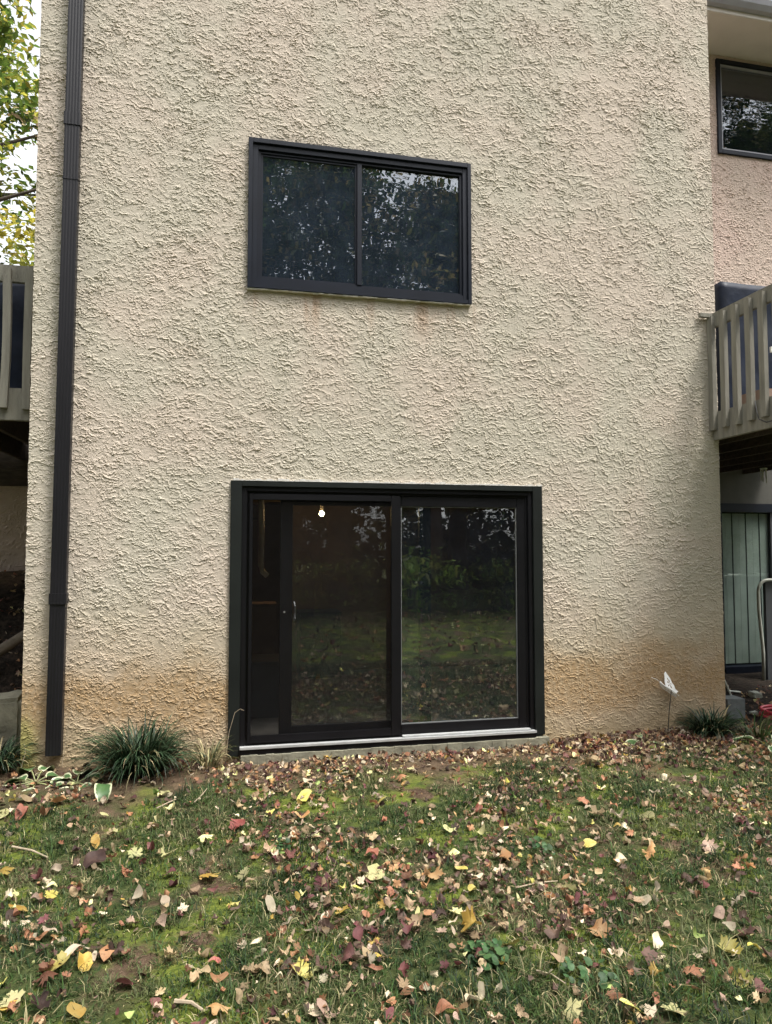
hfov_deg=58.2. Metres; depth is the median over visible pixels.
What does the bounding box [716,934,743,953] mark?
fallen leaf
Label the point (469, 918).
fallen leaf
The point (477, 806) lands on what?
fallen leaf
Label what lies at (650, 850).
fallen leaf
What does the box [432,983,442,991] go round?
fallen leaf
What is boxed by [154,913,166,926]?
fallen leaf
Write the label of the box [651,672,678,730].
butterfly stake
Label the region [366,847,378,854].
fallen leaf
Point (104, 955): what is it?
fallen leaf
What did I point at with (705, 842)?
fallen leaf
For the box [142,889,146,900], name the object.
fallen leaf
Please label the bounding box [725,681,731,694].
leaning board
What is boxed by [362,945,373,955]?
fallen leaf
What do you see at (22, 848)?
twig
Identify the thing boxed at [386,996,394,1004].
fallen leaf
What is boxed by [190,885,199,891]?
fallen leaf
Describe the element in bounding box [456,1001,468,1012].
fallen leaf
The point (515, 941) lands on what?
fallen leaf
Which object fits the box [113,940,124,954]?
fallen leaf
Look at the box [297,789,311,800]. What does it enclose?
fallen leaf
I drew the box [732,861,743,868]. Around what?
fallen leaf
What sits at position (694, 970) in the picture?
fallen leaf
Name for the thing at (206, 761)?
grass clump
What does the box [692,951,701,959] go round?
fallen leaf
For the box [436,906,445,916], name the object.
fallen leaf
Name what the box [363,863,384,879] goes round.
fallen leaf
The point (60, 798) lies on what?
fallen leaf
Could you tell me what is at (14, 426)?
wooden deck
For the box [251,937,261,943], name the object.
fallen leaf
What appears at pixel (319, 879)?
fallen leaf
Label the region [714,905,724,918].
fallen leaf
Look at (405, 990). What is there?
fallen leaf
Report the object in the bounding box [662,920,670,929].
fallen leaf
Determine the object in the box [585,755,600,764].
fallen leaf
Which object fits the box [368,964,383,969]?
fallen leaf
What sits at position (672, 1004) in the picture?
fallen leaf
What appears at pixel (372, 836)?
fallen leaf
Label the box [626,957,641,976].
fallen leaf
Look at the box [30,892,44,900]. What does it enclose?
fallen leaf
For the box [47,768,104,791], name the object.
hosta
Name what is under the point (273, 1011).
fallen leaf
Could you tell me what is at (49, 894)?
fallen leaf
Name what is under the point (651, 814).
fallen leaf
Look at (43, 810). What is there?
fallen leaf
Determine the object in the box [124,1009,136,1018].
fallen leaf
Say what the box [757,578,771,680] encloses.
folding table
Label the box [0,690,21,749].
stone block
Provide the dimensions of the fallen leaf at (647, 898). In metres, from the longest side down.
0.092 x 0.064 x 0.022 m
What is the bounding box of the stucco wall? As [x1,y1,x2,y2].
[0,486,27,571]
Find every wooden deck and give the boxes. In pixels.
[0,264,33,485]
[698,284,771,473]
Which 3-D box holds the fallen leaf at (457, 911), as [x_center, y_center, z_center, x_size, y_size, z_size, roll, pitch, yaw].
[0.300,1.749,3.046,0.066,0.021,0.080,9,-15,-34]
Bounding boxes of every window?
[247,137,471,305]
[715,58,771,160]
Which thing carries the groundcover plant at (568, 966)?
on the ground at (734, 682)
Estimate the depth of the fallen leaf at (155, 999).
2.45 m
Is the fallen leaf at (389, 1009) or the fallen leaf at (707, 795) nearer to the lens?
the fallen leaf at (389, 1009)
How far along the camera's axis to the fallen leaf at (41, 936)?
2.83 m
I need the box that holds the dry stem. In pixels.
[62,693,76,764]
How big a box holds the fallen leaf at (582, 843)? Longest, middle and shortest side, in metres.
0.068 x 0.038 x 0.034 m
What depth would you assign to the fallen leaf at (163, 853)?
3.64 m
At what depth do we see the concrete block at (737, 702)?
6.67 m
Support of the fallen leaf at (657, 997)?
on the ground at (734, 682)
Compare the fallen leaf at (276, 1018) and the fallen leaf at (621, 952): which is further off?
the fallen leaf at (621, 952)
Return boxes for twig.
[11,845,47,857]
[174,999,203,1010]
[515,880,557,888]
[536,970,564,982]
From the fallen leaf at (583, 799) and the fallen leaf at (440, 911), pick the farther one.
the fallen leaf at (583, 799)
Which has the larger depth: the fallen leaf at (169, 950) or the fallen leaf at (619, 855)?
the fallen leaf at (619, 855)
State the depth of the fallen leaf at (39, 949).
2.75 m
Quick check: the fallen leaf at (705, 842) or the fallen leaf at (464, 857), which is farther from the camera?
the fallen leaf at (705, 842)
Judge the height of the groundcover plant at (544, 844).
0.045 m
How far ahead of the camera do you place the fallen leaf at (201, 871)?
3.45 m
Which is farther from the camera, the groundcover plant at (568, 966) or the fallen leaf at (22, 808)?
the fallen leaf at (22, 808)
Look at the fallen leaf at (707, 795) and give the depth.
4.50 m
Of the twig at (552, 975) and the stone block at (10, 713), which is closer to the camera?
the twig at (552, 975)
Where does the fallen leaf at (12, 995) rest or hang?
on the ground at (734, 682)
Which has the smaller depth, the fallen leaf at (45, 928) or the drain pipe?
the fallen leaf at (45, 928)
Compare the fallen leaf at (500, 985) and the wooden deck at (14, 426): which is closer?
the fallen leaf at (500, 985)
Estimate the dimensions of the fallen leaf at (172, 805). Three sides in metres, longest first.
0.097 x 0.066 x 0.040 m
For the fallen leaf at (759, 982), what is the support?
on the ground at (734, 682)
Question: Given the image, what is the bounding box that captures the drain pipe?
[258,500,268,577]
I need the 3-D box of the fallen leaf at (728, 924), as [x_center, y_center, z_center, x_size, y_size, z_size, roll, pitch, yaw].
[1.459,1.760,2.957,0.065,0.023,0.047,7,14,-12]
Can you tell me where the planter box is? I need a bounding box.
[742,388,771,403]
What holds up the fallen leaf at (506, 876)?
on the ground at (734, 682)
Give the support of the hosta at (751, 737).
on the ground at (734, 682)
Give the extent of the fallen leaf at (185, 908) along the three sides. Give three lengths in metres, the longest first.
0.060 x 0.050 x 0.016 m
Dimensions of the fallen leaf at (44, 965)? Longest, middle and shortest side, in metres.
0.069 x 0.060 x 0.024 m
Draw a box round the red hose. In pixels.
[759,704,771,719]
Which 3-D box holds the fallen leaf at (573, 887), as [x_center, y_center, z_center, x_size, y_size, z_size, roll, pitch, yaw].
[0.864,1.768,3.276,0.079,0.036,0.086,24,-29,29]
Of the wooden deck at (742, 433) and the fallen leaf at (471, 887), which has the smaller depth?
the fallen leaf at (471, 887)
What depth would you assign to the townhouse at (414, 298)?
5.93 m
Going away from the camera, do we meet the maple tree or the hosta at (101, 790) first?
the hosta at (101, 790)
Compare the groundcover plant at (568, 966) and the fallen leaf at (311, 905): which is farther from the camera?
the fallen leaf at (311, 905)
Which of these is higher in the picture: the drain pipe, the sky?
the sky
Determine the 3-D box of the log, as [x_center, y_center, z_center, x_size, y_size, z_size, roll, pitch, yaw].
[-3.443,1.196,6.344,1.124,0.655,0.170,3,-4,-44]
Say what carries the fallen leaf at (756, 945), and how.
on the fallen leaf
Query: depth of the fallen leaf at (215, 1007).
2.40 m
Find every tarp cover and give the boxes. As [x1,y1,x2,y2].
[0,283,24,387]
[714,281,771,410]
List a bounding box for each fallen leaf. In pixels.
[0,808,8,817]
[0,866,13,874]
[0,989,25,1006]
[8,904,26,910]
[13,908,20,915]
[14,794,33,801]
[15,803,27,819]
[30,867,42,878]
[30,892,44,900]
[30,988,50,1010]
[32,931,47,940]
[32,971,57,988]
[35,943,52,952]
[35,959,54,971]
[39,806,50,814]
[41,950,71,974]
[43,926,57,932]
[44,890,57,897]
[51,795,65,801]
[52,863,61,870]
[65,944,88,956]
[67,1002,85,1018]
[78,951,93,971]
[82,849,105,869]
[90,834,99,848]
[91,863,96,869]
[99,945,114,960]
[100,795,106,803]
[107,826,116,834]
[111,842,114,851]
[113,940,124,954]
[115,977,132,984]
[121,948,130,954]
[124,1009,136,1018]
[126,916,134,921]
[127,846,142,857]
[129,884,142,900]
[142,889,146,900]
[147,822,158,828]
[147,841,154,850]
[150,997,162,1005]
[153,1001,162,1008]
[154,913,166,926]
[155,987,165,995]
[161,847,172,856]
[162,867,175,875]
[163,802,174,809]
[164,944,176,957]
[177,903,188,913]
[180,930,191,935]
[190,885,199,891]
[196,964,210,973]
[197,834,212,841]
[199,865,208,874]
[199,872,220,877]
[207,885,218,891]
[207,1002,229,1014]
[210,971,228,982]
[229,818,245,829]
[236,867,248,879]
[244,962,258,972]
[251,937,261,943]
[254,961,270,973]
[263,839,274,852]
[265,895,276,911]
[268,1017,279,1020]
[269,1005,277,1015]
[274,881,281,891]
[281,957,292,969]
[284,848,296,858]
[290,950,301,956]
[292,957,312,978]
[295,810,309,817]
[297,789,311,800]
[308,1003,322,1015]
[309,901,317,907]
[314,872,330,891]
[317,998,339,1017]
[318,841,325,851]
[331,942,354,963]
[335,904,349,914]
[349,874,353,884]
[353,925,362,942]
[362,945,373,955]
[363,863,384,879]
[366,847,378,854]
[367,831,377,840]
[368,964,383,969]
[371,925,377,932]
[385,896,395,907]
[385,990,391,997]
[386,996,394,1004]
[386,1006,393,1018]
[395,774,406,781]
[396,974,408,987]
[400,870,411,878]
[400,986,413,994]
[401,919,415,933]
[402,1010,411,1019]
[408,912,422,926]
[423,982,429,989]
[428,866,444,879]
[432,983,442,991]
[435,926,446,932]
[435,998,455,1014]
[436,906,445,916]
[440,960,449,968]
[443,824,455,831]
[448,907,462,913]
[453,1011,458,1019]
[455,866,467,868]
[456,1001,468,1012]
[461,906,481,932]
[462,854,472,860]
[464,981,484,1000]
[468,884,476,890]
[473,947,482,956]
[475,803,482,811]
[475,824,484,834]
[478,958,486,967]
[487,758,496,765]
[493,864,504,873]
[493,980,502,992]
[499,848,510,860]
[500,872,509,882]
[502,939,519,944]
[544,924,563,938]
[550,942,568,961]
[562,884,576,892]
[563,997,582,1023]
[572,985,581,996]
[573,891,580,900]
[575,841,584,848]
[576,797,588,804]
[576,949,586,955]
[583,838,595,846]
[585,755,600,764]
[587,917,610,937]
[588,805,604,813]
[606,985,623,999]
[610,808,623,817]
[613,947,622,956]
[615,852,626,862]
[619,998,643,1013]
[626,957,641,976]
[632,894,650,905]
[639,811,654,817]
[641,799,647,806]
[641,946,660,964]
[642,1003,656,1016]
[643,840,655,859]
[652,931,662,949]
[652,991,660,1003]
[660,1002,686,1015]
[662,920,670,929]
[682,964,702,976]
[685,874,697,883]
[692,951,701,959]
[694,890,700,897]
[701,790,718,796]
[702,838,718,851]
[713,1000,720,1011]
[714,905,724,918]
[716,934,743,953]
[722,921,735,930]
[730,968,753,987]
[731,890,745,905]
[731,924,755,935]
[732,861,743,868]
[747,942,760,949]
[752,990,768,1002]
[753,978,770,992]
[760,944,771,956]
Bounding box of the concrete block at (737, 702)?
[725,695,744,718]
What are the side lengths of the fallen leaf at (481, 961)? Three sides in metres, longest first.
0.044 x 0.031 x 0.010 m
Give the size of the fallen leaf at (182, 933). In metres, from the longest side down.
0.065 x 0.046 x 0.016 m
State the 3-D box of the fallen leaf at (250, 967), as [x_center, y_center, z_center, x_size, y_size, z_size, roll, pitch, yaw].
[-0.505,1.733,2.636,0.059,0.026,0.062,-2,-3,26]
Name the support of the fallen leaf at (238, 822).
on the ground at (734, 682)
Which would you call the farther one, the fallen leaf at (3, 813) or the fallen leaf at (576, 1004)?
the fallen leaf at (3, 813)
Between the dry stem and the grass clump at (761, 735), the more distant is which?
the grass clump at (761, 735)
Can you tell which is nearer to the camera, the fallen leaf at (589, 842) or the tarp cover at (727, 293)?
the fallen leaf at (589, 842)
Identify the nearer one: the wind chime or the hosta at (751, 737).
the hosta at (751, 737)
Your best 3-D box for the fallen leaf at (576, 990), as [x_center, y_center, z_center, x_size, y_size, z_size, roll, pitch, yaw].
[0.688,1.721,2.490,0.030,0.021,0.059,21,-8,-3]
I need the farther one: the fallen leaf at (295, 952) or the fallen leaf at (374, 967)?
the fallen leaf at (295, 952)
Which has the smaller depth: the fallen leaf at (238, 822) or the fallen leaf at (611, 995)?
the fallen leaf at (611, 995)
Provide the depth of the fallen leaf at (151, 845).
3.72 m
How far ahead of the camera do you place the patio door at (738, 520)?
9.32 m
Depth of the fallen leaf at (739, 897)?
3.16 m
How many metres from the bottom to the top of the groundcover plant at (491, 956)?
0.054 m
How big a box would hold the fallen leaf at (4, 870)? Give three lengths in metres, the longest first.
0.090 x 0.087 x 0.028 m
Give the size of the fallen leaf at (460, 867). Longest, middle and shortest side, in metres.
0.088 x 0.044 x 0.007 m
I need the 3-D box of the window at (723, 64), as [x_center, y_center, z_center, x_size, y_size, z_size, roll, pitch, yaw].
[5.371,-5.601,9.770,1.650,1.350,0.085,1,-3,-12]
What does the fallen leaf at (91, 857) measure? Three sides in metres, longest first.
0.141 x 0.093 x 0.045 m
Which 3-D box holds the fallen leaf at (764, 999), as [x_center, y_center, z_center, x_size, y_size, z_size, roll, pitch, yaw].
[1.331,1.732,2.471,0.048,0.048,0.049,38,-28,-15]
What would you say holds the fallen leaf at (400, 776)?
on the ground at (734, 682)
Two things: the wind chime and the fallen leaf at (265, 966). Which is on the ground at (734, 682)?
the fallen leaf at (265, 966)
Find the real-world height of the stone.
0.068 m
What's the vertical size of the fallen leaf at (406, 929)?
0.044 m
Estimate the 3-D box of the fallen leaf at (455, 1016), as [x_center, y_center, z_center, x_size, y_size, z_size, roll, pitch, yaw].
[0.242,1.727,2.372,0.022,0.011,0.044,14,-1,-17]
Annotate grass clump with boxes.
[180,734,237,769]
[728,708,771,745]
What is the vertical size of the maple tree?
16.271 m
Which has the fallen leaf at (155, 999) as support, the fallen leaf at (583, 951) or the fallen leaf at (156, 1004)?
the fallen leaf at (156, 1004)
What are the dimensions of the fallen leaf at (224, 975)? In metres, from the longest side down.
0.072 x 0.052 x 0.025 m
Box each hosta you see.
[3,765,70,790]
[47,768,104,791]
[93,783,111,801]
[625,734,665,744]
[733,735,771,751]
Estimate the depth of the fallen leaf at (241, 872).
3.45 m
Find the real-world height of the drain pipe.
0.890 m
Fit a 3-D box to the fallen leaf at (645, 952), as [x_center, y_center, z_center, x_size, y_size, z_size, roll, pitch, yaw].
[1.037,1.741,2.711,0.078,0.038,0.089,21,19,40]
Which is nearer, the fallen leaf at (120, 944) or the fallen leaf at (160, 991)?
the fallen leaf at (160, 991)
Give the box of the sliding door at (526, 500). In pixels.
[228,478,544,756]
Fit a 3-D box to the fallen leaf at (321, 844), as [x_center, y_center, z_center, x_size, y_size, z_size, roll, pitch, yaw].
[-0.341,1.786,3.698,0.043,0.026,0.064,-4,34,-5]
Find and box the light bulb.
[319,506,323,515]
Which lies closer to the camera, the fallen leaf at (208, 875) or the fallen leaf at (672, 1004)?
the fallen leaf at (672, 1004)
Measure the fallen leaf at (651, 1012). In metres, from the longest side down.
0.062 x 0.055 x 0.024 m
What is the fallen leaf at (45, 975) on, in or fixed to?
on the ground at (734, 682)
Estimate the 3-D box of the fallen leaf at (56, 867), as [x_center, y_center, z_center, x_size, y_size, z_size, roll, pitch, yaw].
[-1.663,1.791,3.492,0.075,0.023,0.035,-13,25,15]
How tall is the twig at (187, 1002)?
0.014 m
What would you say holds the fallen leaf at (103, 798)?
on the ground at (734, 682)
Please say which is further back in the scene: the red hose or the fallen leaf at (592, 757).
the red hose
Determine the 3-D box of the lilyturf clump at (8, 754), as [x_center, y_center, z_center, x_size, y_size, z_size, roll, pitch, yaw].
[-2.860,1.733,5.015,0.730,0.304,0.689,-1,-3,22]
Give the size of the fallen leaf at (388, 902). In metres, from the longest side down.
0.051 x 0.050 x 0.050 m
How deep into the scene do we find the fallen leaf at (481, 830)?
3.92 m
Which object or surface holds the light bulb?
attached to the townhouse at (414, 298)
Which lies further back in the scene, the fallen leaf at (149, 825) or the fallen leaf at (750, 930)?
the fallen leaf at (149, 825)
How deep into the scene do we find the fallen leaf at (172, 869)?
3.47 m
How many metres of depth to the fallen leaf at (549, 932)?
2.84 m
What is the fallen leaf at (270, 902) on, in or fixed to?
on the ground at (734, 682)
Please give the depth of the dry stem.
5.04 m
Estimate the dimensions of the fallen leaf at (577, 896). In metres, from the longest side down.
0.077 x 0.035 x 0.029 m
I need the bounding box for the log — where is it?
[0,630,23,656]
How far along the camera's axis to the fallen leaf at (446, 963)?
2.67 m
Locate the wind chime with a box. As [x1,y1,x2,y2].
[760,458,766,482]
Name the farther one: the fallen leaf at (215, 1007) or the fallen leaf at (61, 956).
the fallen leaf at (61, 956)
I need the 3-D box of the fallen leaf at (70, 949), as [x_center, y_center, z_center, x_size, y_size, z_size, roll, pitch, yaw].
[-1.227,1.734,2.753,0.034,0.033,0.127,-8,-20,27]
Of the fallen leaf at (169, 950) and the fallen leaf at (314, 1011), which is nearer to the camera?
the fallen leaf at (314, 1011)
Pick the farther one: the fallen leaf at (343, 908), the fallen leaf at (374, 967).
the fallen leaf at (343, 908)
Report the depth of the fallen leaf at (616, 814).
4.13 m
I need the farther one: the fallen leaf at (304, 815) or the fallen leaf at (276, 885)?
the fallen leaf at (304, 815)
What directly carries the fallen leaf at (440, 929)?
on the ground at (734, 682)
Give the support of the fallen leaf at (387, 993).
on the ground at (734, 682)
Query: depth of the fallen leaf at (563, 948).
2.71 m
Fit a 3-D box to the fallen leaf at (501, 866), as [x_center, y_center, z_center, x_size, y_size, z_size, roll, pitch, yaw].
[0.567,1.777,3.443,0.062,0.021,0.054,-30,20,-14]
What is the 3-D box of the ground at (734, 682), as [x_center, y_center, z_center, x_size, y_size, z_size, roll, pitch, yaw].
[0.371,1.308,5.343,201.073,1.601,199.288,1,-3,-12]
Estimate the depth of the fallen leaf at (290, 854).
3.65 m
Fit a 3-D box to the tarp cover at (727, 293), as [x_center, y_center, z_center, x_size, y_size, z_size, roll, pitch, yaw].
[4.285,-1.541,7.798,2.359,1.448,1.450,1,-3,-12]
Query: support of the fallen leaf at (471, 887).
on the ground at (734, 682)
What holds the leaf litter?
on the ground at (734, 682)
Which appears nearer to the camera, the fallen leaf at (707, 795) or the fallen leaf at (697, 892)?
the fallen leaf at (697, 892)
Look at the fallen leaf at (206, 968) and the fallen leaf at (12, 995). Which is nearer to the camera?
the fallen leaf at (12, 995)
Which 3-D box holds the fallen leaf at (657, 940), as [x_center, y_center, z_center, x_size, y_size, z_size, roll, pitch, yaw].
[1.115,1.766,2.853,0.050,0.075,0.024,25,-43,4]
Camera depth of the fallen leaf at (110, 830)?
3.93 m
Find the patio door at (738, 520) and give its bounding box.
[720,503,771,673]
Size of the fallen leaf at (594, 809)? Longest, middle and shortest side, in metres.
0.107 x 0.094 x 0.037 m
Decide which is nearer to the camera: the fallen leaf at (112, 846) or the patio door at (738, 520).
the fallen leaf at (112, 846)
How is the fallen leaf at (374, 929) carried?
on the ground at (734, 682)
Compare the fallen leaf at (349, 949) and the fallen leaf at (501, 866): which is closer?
the fallen leaf at (349, 949)
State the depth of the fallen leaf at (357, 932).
2.90 m
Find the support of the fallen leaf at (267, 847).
on the ground at (734, 682)
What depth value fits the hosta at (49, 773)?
4.76 m
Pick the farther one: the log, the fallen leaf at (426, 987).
the log
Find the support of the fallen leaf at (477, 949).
on the ground at (734, 682)
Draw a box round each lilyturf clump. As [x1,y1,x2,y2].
[0,733,42,773]
[66,709,210,788]
[666,702,751,742]
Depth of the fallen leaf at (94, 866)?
3.53 m
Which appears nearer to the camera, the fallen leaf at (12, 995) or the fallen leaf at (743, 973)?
the fallen leaf at (12, 995)
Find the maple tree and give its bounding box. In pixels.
[0,0,39,266]
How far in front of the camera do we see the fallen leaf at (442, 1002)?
2.42 m
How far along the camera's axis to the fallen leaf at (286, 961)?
2.66 m
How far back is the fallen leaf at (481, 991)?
2.48 m
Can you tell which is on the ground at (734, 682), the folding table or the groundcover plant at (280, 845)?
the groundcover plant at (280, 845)
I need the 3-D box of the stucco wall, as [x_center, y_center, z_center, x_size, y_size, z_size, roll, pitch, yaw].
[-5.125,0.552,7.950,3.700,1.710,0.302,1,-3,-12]
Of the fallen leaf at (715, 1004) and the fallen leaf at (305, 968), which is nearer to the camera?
the fallen leaf at (715, 1004)
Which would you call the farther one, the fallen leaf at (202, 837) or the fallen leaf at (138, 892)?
the fallen leaf at (202, 837)
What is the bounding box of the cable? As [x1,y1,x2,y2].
[755,401,771,422]
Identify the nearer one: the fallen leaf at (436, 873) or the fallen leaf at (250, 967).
the fallen leaf at (250, 967)
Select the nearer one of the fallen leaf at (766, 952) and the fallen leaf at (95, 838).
the fallen leaf at (766, 952)
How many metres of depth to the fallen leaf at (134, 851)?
3.69 m
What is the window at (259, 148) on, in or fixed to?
in the townhouse at (414, 298)
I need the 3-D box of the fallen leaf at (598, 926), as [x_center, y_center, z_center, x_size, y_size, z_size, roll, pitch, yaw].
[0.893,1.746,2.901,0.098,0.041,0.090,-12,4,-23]
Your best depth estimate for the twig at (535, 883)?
3.31 m
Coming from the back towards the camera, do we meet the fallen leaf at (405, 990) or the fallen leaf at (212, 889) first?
the fallen leaf at (212, 889)
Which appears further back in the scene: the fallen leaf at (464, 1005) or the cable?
the cable
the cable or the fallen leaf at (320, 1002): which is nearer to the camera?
the fallen leaf at (320, 1002)
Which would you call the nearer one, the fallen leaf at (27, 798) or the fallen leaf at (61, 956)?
the fallen leaf at (61, 956)
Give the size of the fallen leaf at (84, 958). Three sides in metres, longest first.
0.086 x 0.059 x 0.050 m
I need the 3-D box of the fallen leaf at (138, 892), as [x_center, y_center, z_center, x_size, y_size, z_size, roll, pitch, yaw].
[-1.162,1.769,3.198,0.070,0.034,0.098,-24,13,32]
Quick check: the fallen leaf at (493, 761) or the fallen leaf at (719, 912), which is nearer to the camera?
the fallen leaf at (719, 912)
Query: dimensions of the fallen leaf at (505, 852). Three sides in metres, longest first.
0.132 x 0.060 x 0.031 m
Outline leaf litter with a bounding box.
[0,570,771,1023]
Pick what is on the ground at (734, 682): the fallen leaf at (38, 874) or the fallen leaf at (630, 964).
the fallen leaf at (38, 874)
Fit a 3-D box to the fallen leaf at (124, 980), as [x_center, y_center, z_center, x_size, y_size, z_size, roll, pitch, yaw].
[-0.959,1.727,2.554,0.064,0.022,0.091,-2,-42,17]
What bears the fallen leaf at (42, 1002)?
on the ground at (734, 682)
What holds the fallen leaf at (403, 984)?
on the ground at (734, 682)
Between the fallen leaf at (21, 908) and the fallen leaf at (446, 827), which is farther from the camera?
the fallen leaf at (446, 827)
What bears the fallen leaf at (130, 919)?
on the ground at (734, 682)
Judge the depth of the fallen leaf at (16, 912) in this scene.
3.03 m
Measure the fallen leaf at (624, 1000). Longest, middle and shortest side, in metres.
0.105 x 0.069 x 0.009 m
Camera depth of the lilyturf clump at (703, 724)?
5.95 m
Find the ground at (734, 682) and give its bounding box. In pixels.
[0,570,771,1023]
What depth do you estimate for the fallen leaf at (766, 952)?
2.76 m
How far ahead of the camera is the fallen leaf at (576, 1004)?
2.39 m
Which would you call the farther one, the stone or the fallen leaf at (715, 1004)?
the stone
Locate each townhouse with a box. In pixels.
[20,0,725,768]
[707,0,771,673]
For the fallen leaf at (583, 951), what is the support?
on the ground at (734, 682)
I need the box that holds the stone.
[748,690,762,697]
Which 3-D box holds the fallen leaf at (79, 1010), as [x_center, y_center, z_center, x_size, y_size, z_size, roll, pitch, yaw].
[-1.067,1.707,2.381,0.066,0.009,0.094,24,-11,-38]
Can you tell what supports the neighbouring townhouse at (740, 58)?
on the ground at (734, 682)
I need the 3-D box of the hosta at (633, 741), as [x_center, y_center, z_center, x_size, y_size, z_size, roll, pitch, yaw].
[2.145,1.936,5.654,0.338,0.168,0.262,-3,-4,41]
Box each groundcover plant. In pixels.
[270,837,293,852]
[462,938,511,970]
[528,836,554,854]
[559,956,621,991]
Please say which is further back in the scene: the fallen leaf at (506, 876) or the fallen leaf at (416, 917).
the fallen leaf at (506, 876)
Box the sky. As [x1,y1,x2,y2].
[0,0,40,265]
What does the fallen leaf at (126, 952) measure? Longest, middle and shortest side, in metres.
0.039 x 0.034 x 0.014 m
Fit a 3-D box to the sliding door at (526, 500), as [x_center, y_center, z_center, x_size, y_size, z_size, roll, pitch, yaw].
[0.053,0.829,5.750,2.638,2.172,0.190,1,-3,-12]
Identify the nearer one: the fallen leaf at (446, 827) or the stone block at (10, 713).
the fallen leaf at (446, 827)

